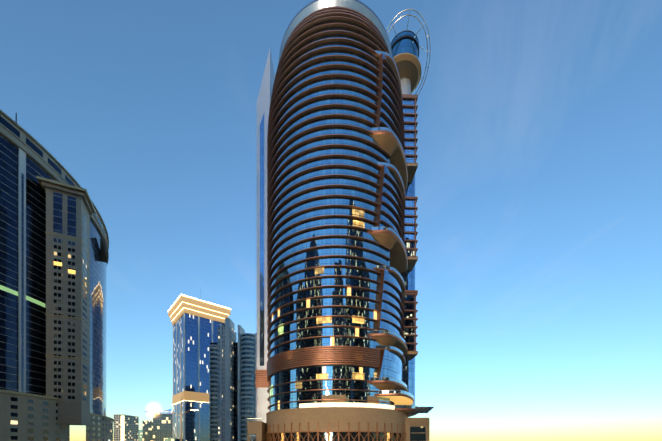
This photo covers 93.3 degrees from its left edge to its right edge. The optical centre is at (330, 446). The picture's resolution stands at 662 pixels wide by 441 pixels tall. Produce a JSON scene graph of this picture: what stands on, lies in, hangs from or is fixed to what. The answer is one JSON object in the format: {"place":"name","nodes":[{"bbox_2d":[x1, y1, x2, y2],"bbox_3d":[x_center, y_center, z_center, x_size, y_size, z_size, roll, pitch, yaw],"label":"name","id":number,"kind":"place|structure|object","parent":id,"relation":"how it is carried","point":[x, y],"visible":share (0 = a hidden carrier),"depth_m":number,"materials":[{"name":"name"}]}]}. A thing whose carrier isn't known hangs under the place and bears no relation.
{"place":"outdoors","nodes":[
{"label":"outdoors","id":0,"kind":"place"},
{"bbox_2d":[0,109,113,440],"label":"tower","id":1,"kind":"structure","parent":0,"point":[54,247],"depth_m":137.12,"materials":[{"name":"blue glass"}]},
{"bbox_2d":[114,409,179,440],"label":"distant blocks","id":2,"kind":"structure","parent":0,"point":[159,427],"depth_m":525.74,"materials":[{"name":"concrete"}]},
{"bbox_2d":[168,294,230,440],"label":"skyscraper","id":3,"kind":"structure","parent":0,"point":[196,322],"depth_m":308.90,"materials":[{"name":"glass"}]},
{"bbox_2d":[209,318,256,440],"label":"residential tower","id":4,"kind":"structure","parent":0,"point":[232,389],"depth_m":219.38,"materials":[{"name":"blue glass"}]},
{"bbox_2d":[0,0,661,440],"label":"sky","id":5,"kind":"structure","parent":0,"point":[538,175],"materials":[{"name":"blue"}]},
{"bbox_2d":[247,0,433,440],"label":"tower","id":6,"kind":"structure","parent":0,"point":[337,216],"depth_m":111.22,"materials":[{"name":"blue glass"}]},
{"bbox_3d":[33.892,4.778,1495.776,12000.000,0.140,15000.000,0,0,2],"label":"ground","id":7,"kind":"structure","parent":0,"visible":0},
{"bbox_2d":[154,397,197,440],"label":"street lamp","id":8,"kind":"object","parent":7,"relation":"on","point":[177,414],"visible":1,"depth_m":47.50,"materials":[{"name":"grey metal"}]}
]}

